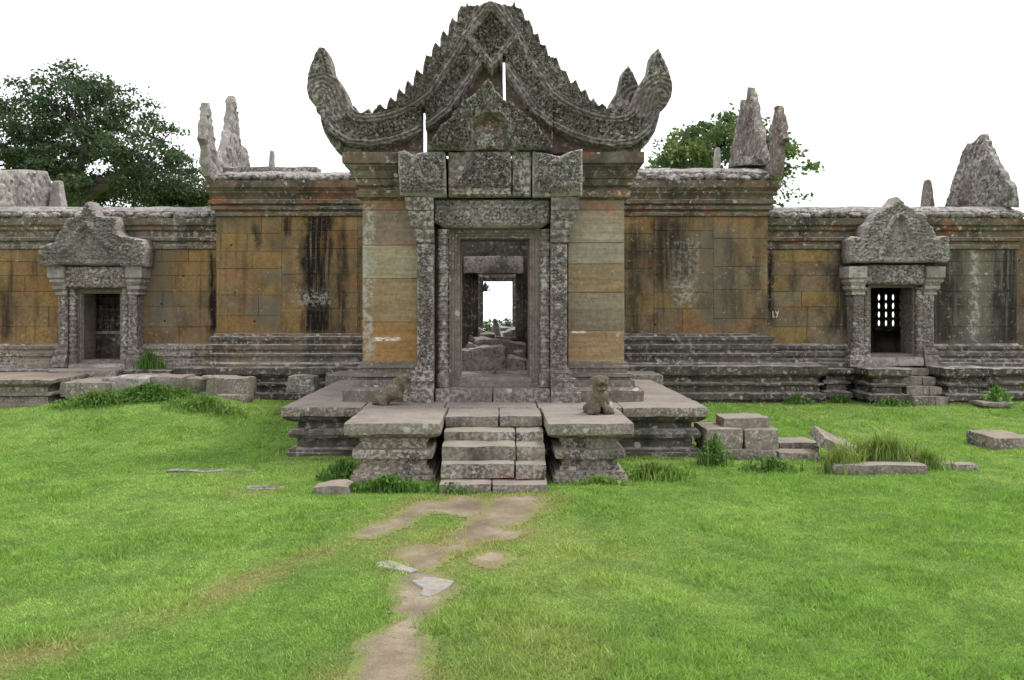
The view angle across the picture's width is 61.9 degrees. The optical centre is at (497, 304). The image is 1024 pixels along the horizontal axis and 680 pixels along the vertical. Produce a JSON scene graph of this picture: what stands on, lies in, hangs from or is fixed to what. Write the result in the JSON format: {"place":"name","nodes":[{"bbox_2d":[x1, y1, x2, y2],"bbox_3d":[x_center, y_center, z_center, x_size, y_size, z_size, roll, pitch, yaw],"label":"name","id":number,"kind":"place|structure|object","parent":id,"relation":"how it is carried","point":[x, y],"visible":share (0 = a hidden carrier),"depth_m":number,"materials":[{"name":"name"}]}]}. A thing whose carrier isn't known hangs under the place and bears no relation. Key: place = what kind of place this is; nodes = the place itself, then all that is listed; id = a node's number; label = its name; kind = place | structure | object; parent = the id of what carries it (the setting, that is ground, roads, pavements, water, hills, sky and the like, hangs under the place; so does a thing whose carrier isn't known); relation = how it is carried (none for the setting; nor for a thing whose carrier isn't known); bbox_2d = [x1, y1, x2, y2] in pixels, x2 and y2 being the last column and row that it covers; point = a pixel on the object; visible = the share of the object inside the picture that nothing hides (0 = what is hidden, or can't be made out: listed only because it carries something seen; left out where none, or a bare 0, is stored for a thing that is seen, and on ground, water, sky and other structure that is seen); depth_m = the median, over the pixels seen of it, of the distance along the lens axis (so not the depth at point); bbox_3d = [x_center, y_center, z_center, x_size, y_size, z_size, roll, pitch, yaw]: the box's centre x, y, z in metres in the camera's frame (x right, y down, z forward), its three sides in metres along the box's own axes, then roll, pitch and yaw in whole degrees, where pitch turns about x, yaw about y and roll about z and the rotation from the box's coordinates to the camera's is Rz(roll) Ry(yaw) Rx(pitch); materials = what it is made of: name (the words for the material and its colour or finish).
{"place":"outdoors","nodes":[
{"label":"outdoors","id":0,"kind":"place"},
{"bbox_2d":[344,494,552,679],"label":"path","id":1,"kind":"structure","parent":0,"point":[387,662],"depth_m":6.90,"materials":[{"name":"beige soil"}]},
{"bbox_2d":[377,560,417,573],"bbox_3d":[-0.822,2.095,6.748,0.172,0.061,0.404,0,0,-45],"label":"paving stone","id":2,"kind":"object","parent":1,"relation":"on","point":[401,567],"visible":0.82,"depth_m":6.72,"materials":[{"name":"stone"}]},
{"bbox_2d":[411,577,453,596],"bbox_3d":[-0.529,2.105,6.335,0.336,0.062,0.371,0,0,29],"label":"paving stone","id":3,"kind":"object","parent":1,"relation":"on","point":[430,586],"visible":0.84,"depth_m":6.33,"materials":[{"name":"stone"}]},
{"bbox_2d":[0,392,1023,679],"bbox_3d":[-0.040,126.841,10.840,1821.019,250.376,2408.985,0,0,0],"label":"ground","id":4,"kind":"structure","parent":0,"point":[232,587],"depth_m":6.92,"materials":[{"name":"plant"}]},
{"bbox_2d":[65,379,111,398],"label":"stone block","id":5,"kind":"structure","parent":4,"relation":"on","point":[73,388],"depth_m":15.61,"materials":[{"name":"stone"}]},
{"bbox_2d":[47,388,139,409],"bbox_3d":[-7.058,1.634,14.914,1.614,0.392,0.677,0,0,0],"label":"weed clump","id":6,"kind":"object","parent":4,"relation":"on","point":[91,399],"visible":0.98,"depth_m":14.84,"materials":[{"name":"green plant"}]},
{"bbox_2d":[0,58,204,206],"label":"spreading tree","id":7,"kind":"object","parent":4,"relation":"on","point":[81,187],"visible":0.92,"depth_m":43.72,"materials":[{"name":"green plant"}]},
{"bbox_2d":[110,374,159,392],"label":"stone block","id":8,"kind":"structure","parent":4,"relation":"on","point":[122,381],"depth_m":15.71,"materials":[{"name":"stone"}]},
{"bbox_2d":[105,379,207,403],"bbox_3d":[-6.178,1.518,15.181,2.080,0.458,0.709,0,0,0],"label":"weed clump","id":9,"kind":"object","parent":4,"relation":"on","point":[149,392],"visible":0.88,"depth_m":15.10,"materials":[{"name":"green plant"}]},
{"bbox_2d":[130,175,212,206],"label":"tree","id":10,"kind":"object","parent":4,"relation":"on","point":[203,198],"visible":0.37,"depth_m":46.97,"materials":[{"name":"green plant"}]},
{"bbox_2d":[150,373,194,391],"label":"stone block","id":11,"kind":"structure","parent":4,"relation":"on","point":[177,380],"depth_m":15.90,"materials":[{"name":"stone"}]},
{"bbox_2d":[0,365,357,407],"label":"stone terrace","id":12,"kind":"structure","parent":4,"relation":"on","point":[27,386],"depth_m":17.30,"materials":[{"name":"stone"}]},
{"bbox_2d":[0,371,87,407],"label":"door landing","id":13,"kind":"structure","parent":12,"relation":"in","point":[28,388],"depth_m":15.74,"materials":[{"name":"stone"}]},
{"bbox_2d":[0,170,216,367],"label":"side chamber","id":14,"kind":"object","parent":12,"relation":"on","point":[89,284],"visible":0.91,"depth_m":18.30,"materials":[{"name":"stone"}]},
{"bbox_2d":[96,294,119,357],"bbox_3d":[-8.892,0.320,19.358,1.119,1.860,0.584,0,0,0],"label":"door","id":15,"kind":"structure","parent":14,"relation":"in","point":[107,305],"depth_m":19.19,"materials":[{"name":"stone"}]},
{"bbox_2d":[132,345,170,369],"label":"weed clump","id":16,"kind":"object","parent":12,"relation":"on","point":[148,362],"visible":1,"depth_m":17.43,"materials":[{"name":"green plant"}]},
{"bbox_2d":[186,376,206,392],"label":"stone block","id":17,"kind":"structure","parent":4,"relation":"on","point":[197,382],"depth_m":16.10,"materials":[{"name":"stone"}]},
{"bbox_2d":[161,392,248,418],"bbox_3d":[-5.017,1.721,14.676,1.514,0.461,0.705,0,0,0],"label":"weed clump","id":18,"kind":"object","parent":4,"relation":"on","point":[205,403],"visible":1,"depth_m":14.60,"materials":[{"name":"green plant"}]},
{"bbox_2d":[166,469,255,472],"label":"buried slab","id":19,"kind":"structure","parent":4,"relation":"on","point":[189,470],"depth_m":10.77,"materials":[{"name":"stone"}]},
{"bbox_2d":[206,375,256,395],"bbox_3d":[-5.026,1.531,16.148,0.846,0.406,0.547,0,0,0],"label":"stone block","id":20,"kind":"object","parent":4,"relation":"on","point":[227,384],"depth_m":15.92,"materials":[{"name":"stone"}]},
{"bbox_2d":[202,375,217,378],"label":"stone block","id":21,"kind":"object","parent":20,"relation":"on","point":[208,376],"depth_m":16.02,"materials":[{"name":"stone"}]},
{"bbox_2d":[217,393,253,402],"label":"stone block","id":22,"kind":"object","parent":4,"relation":"on","point":[244,397],"depth_m":15.62,"materials":[{"name":"stone"}]},
{"bbox_2d":[245,485,285,489],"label":"buried slab","id":23,"kind":"structure","parent":4,"relation":"on","point":[263,487],"depth_m":9.80,"materials":[{"name":"stone"}]},
{"bbox_2d":[286,374,320,392],"bbox_3d":[-3.546,1.429,15.623,0.545,0.351,0.501,0,0,0],"label":"stone block","id":24,"kind":"object","parent":4,"relation":"on","point":[303,383],"depth_m":15.40,"materials":[{"name":"stone"}]},
{"bbox_2d":[313,479,353,494],"bbox_3d":[-1.841,2.088,9.614,0.418,0.212,0.359,0,0,0],"label":"flat stone","id":25,"kind":"object","parent":4,"relation":"on","point":[340,486],"visible":0.63,"depth_m":9.46,"materials":[{"name":"stone"}]},
{"bbox_2d":[314,455,360,481],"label":"weed clump","id":26,"kind":"object","parent":4,"relation":"on","point":[343,469],"visible":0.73,"depth_m":10.24,"materials":[{"name":"green plant"}]},
{"bbox_2d":[349,469,430,493],"bbox_3d":[-1.229,1.990,9.580,0.972,0.267,0.311,0,0,0],"label":"weed clump","id":27,"kind":"object","parent":4,"relation":"on","point":[384,483],"visible":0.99,"depth_m":9.55,"materials":[{"name":"green plant"}]},
{"bbox_2d":[361,496,532,679],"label":"pebbles","id":28,"kind":"object","parent":4,"relation":"on","point":[410,627],"visible":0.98,"depth_m":6.08,"materials":[{"name":"stone"}]},
{"bbox_2d":[424,481,481,494],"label":"weed clump","id":29,"kind":"object","parent":4,"relation":"on","point":[460,491],"visible":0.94,"depth_m":9.49,"materials":[{"name":"green plant"}]},
{"bbox_2d":[483,319,492,331],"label":"distant tree","id":30,"kind":"object","parent":4,"relation":"on","point":[487,326],"visible":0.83,"depth_m":59.62,"materials":[{"name":"green plant"}]},
{"bbox_2d":[439,408,546,493],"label":"stone staircase","id":31,"kind":"structure","parent":4,"relation":"on","point":[481,451],"depth_m":9.95,"materials":[{"name":"stone"}]},
{"bbox_2d":[281,371,707,482],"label":"stone platform","id":32,"kind":"structure","parent":4,"relation":"on","point":[407,439],"depth_m":11.27,"materials":[{"name":"stone"}]},
{"bbox_2d":[372,373,411,405],"bbox_3d":[-1.474,1.184,11.883,0.566,0.485,0.272,0,0,0],"label":"lion statue","id":33,"kind":"object","parent":32,"relation":"on","point":[391,392],"visible":0.98,"depth_m":11.79,"materials":[{"name":"stone"}]},
{"bbox_2d":[307,0,672,402],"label":"temple porch","id":34,"kind":"object","parent":32,"relation":"on","point":[429,212],"visible":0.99,"depth_m":12.36,"materials":[{"name":"stone"}]},
{"bbox_2d":[465,342,477,347],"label":"rubble block","id":35,"kind":"object","parent":34,"relation":"on","point":[470,345],"depth_m":15.64,"materials":[{"name":"grey stone"}]},
{"bbox_2d":[462,344,506,373],"bbox_3d":[-0.253,0.971,15.006,0.892,0.540,0.855,0,0,0],"label":"rubble block","id":36,"kind":"object","parent":34,"relation":"on","point":[487,357],"depth_m":14.62,"materials":[{"name":"stone"}]},
{"bbox_2d":[472,336,503,345],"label":"rubble block","id":37,"kind":"object","parent":36,"relation":"on","point":[480,340],"depth_m":16.61,"materials":[{"name":"stone"}]},
{"bbox_2d":[501,339,526,355],"bbox_3d":[0.312,0.844,16.705,0.497,0.322,0.639,0,0,0],"label":"rubble block","id":38,"kind":"object","parent":34,"relation":"on","point":[510,346],"depth_m":16.41,"materials":[{"name":"stone"}]},
{"bbox_2d":[506,354,526,369],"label":"rubble block","id":39,"kind":"object","parent":34,"relation":"on","point":[513,362],"depth_m":14.75,"materials":[{"name":"stone"}]},
{"bbox_2d":[512,349,525,358],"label":"rubble block","id":40,"kind":"object","parent":39,"relation":"on","point":[519,353],"depth_m":15.23,"materials":[{"name":"stone"}]},
{"bbox_2d":[515,311,520,332],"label":"rubble block","id":41,"kind":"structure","parent":34,"relation":"on","point":[518,325],"depth_m":17.42,"materials":[{"name":"stone"}]},
{"bbox_2d":[197,87,789,366],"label":"temple hall","id":42,"kind":"structure","parent":32,"relation":"on","point":[289,259],"depth_m":18.00,"materials":[{"name":"stone"}]},
{"bbox_2d":[481,282,489,291],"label":"hanging leaves","id":43,"kind":"object","parent":42,"relation":"hanging from","point":[484,287],"visible":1,"depth_m":25.76,"materials":[{"name":"green plant"}]},
{"bbox_2d":[480,332,495,338],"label":"rubble block","id":44,"kind":"object","parent":42,"relation":"on","point":[492,335],"depth_m":18.94,"materials":[{"name":"stone"}]},
{"bbox_2d":[491,318,500,335],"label":"rubble block","id":45,"kind":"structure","parent":44,"relation":"on","point":[495,329],"depth_m":19.27,"materials":[{"name":"grey stone"}]},
{"bbox_2d":[495,336,517,341],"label":"rubble block","id":46,"kind":"object","parent":42,"relation":"on","point":[508,338],"depth_m":17.74,"materials":[{"name":"stone"}]},
{"bbox_2d":[503,330,515,336],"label":"rubble block","id":47,"kind":"object","parent":42,"relation":"on","point":[508,333],"depth_m":18.46,"materials":[{"name":"grey stone"}]},
{"bbox_3d":[0.019,1.172,22.475,3.389,1.067,6.240,0,0,0],"label":"rubble heap","id":48,"kind":"object","parent":42,"relation":"in","visible":0},
{"bbox_2d":[478,328,484,336],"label":"rubble block","id":49,"kind":"object","parent":48,"relation":"on","point":[480,330],"depth_m":19.63,"materials":[{"name":"stone"}]},
{"bbox_2d":[500,326,513,330],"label":"rubble block","id":50,"kind":"object","parent":48,"relation":"on","point":[503,328],"depth_m":20.21,"materials":[{"name":"grey stone"}]},
{"bbox_2d":[583,375,614,414],"bbox_3d":[1.297,1.152,10.957,0.384,0.504,0.395,0,0,-4],"label":"lion statue","id":51,"kind":"object","parent":32,"relation":"on","point":[598,401],"visible":1,"depth_m":10.83,"materials":[{"name":"stone"}]},
{"bbox_2d":[497,318,511,326],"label":"distant tree","id":52,"kind":"object","parent":4,"relation":"on","point":[506,320],"visible":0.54,"depth_m":62.04,"materials":[{"name":"green plant"}]},
{"bbox_2d":[569,474,633,485],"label":"weed clump","id":53,"kind":"object","parent":4,"relation":"on","point":[601,480],"visible":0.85,"depth_m":9.84,"materials":[{"name":"green plant"}]},
{"bbox_2d":[621,459,696,482],"bbox_3d":[1.879,1.983,10.305,1.081,0.276,0.653,0,0,0],"label":"weed clump","id":54,"kind":"object","parent":4,"relation":"on","point":[651,470],"visible":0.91,"depth_m":10.23,"materials":[{"name":"green plant"}]},
{"bbox_2d":[696,431,735,467],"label":"weed clump","id":55,"kind":"object","parent":4,"relation":"on","point":[714,456],"visible":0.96,"depth_m":11.11,"materials":[{"name":"green plant"}]},
{"bbox_2d":[643,103,824,206],"bbox_3d":[10.053,-3.297,38.144,7.373,11.450,7.117,0,0,0],"label":"leafy tree","id":56,"kind":"object","parent":4,"relation":"on","point":[693,149],"visible":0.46,"depth_m":36.44,"materials":[{"name":"green plant"}]},
{"bbox_2d":[696,443,776,460],"bbox_3d":[3.330,2.063,11.949,0.940,0.229,0.816,0,0,0],"label":"stone block","id":57,"kind":"object","parent":4,"relation":"on","point":[743,454],"depth_m":11.55,"materials":[{"name":"stone"}]},
{"bbox_2d":[694,422,742,449],"bbox_3d":[3.097,1.833,11.975,0.522,0.314,0.758,0,0,0],"label":"stone block","id":58,"kind":"object","parent":57,"relation":"on","point":[731,437],"depth_m":11.62,"materials":[{"name":"stone"}]},
{"bbox_2d":[742,426,778,449],"bbox_3d":[3.594,1.834,11.951,0.491,0.302,0.720,0,0,0],"label":"stone block","id":59,"kind":"object","parent":57,"relation":"on","point":[758,438],"depth_m":11.61,"materials":[{"name":"stone"}]},
{"bbox_2d":[716,413,769,428],"bbox_3d":[3.435,1.681,12.002,0.659,0.283,0.513,0,0,0],"label":"stone block","id":60,"kind":"object","parent":59,"relation":"on","point":[744,420],"depth_m":11.76,"materials":[{"name":"stone"}]},
{"bbox_2d":[737,454,806,473],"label":"weed clump","id":61,"kind":"object","parent":4,"relation":"on","point":[774,462],"visible":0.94,"depth_m":10.82,"materials":[{"name":"green plant"}]},
{"bbox_2d":[775,449,819,460],"bbox_3d":[4.116,2.094,11.775,0.562,0.192,0.367,0,0,0],"label":"stone slab","id":62,"kind":"object","parent":4,"relation":"on","point":[795,454],"depth_m":11.60,"materials":[{"name":"stone"}]},
{"bbox_2d":[779,437,818,451],"bbox_3d":[4.245,2.005,12.276,0.588,0.159,0.552,0,0,0],"label":"stone slab","id":63,"kind":"object","parent":62,"relation":"on","point":[797,443],"depth_m":12.01,"materials":[{"name":"stone"}]},
{"bbox_2d":[782,391,813,404],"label":"weed clump","id":64,"kind":"object","parent":4,"relation":"on","point":[798,399],"visible":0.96,"depth_m":17.11,"materials":[{"name":"green plant"}]},
{"bbox_2d":[628,363,1023,405],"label":"stone terrace","id":65,"kind":"structure","parent":4,"relation":"on","point":[944,384],"depth_m":17.40,"materials":[{"name":"stone"}]},
{"bbox_2d":[767,134,1023,390],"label":"side chamber","id":66,"kind":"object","parent":65,"relation":"on","point":[949,276],"visible":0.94,"depth_m":18.34,"materials":[{"name":"stone"}]},
{"bbox_2d":[871,293,900,330],"bbox_3d":[9.678,0.175,20.992,0.916,0.941,0.240,0,0,0],"label":"window","id":67,"kind":"structure","parent":66,"relation":"in","point":[896,301],"depth_m":20.96,"materials":[{"name":"stone"}]},
{"bbox_2d":[809,426,855,452],"bbox_3d":[4.751,1.972,11.751,0.874,0.589,0.437,0,0,-8],"label":"stone slab","id":68,"kind":"object","parent":4,"relation":"on","point":[820,436],"depth_m":11.64,"materials":[{"name":"stone"}]},
{"bbox_2d":[813,435,867,475],"bbox_3d":[4.339,1.889,10.748,0.735,0.477,0.570,0,0,0],"label":"grass tuft","id":69,"kind":"object","parent":4,"relation":"on","point":[842,457],"visible":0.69,"depth_m":10.71,"materials":[{"name":"green plant"}]},
{"bbox_2d":[827,392,853,403],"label":"weed clump","id":70,"kind":"object","parent":4,"relation":"on","point":[839,398],"visible":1,"depth_m":17.42,"materials":[{"name":"green plant"}]},
{"bbox_2d":[819,423,937,461],"bbox_3d":[5.064,1.851,11.183,1.656,0.556,1.101,0,0,0],"label":"grass tuft","id":71,"kind":"object","parent":4,"relation":"on","point":[881,449],"visible":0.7,"depth_m":11.12,"materials":[{"name":"green plant"}]},
{"bbox_2d":[831,462,927,474],"bbox_3d":[4.757,2.058,10.673,1.141,0.172,0.255,0,0,0],"label":"kerb stone","id":72,"kind":"object","parent":4,"relation":"on","point":[875,468],"visible":0.79,"depth_m":10.56,"materials":[{"name":"stone"}]},
{"bbox_2d":[866,397,915,407],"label":"weed clump","id":73,"kind":"object","parent":4,"relation":"on","point":[893,402],"visible":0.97,"depth_m":16.82,"materials":[{"name":"green plant"}]},
{"bbox_2d":[900,442,954,470],"bbox_3d":[5.452,1.940,10.927,0.732,0.342,0.720,0,0,-40],"label":"grass tuft","id":74,"kind":"object","parent":4,"relation":"on","point":[926,458],"visible":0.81,"depth_m":10.86,"materials":[{"name":"green plant"}]},
{"bbox_2d":[937,461,977,470],"bbox_3d":[5.846,2.075,10.932,0.510,0.129,0.224,0,0,4],"label":"kerb stone","id":75,"kind":"object","parent":4,"relation":"on","point":[960,466],"visible":0.51,"depth_m":10.83,"materials":[{"name":"stone"}]},
{"bbox_2d":[966,430,1023,449],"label":"stone block","id":76,"kind":"object","parent":4,"relation":"on","point":[996,439],"depth_m":12.47,"materials":[{"name":"stone"}]},
{"bbox_2d":[0,0,1023,329],"label":"sky","id":77,"kind":"structure","parent":0,"point":[889,96],"materials":[{"name":"white"}]},
{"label":"stone block","id":78,"kind":"object","parent":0,"visible":0},
{"bbox_2d":[968,400,1012,406],"bbox_3d":[9.737,1.938,16.852,0.616,0.113,0.513,0,0,0],"label":"stone slab","id":79,"kind":"object","parent":78,"relation":"on","point":[992,403],"depth_m":16.61,"materials":[{"name":"stone"}]},
{"bbox_2d":[979,384,1013,401],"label":"leafy plant","id":80,"kind":"object","parent":79,"relation":"on","point":[995,392],"visible":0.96,"depth_m":16.80,"materials":[{"name":"green plant"}]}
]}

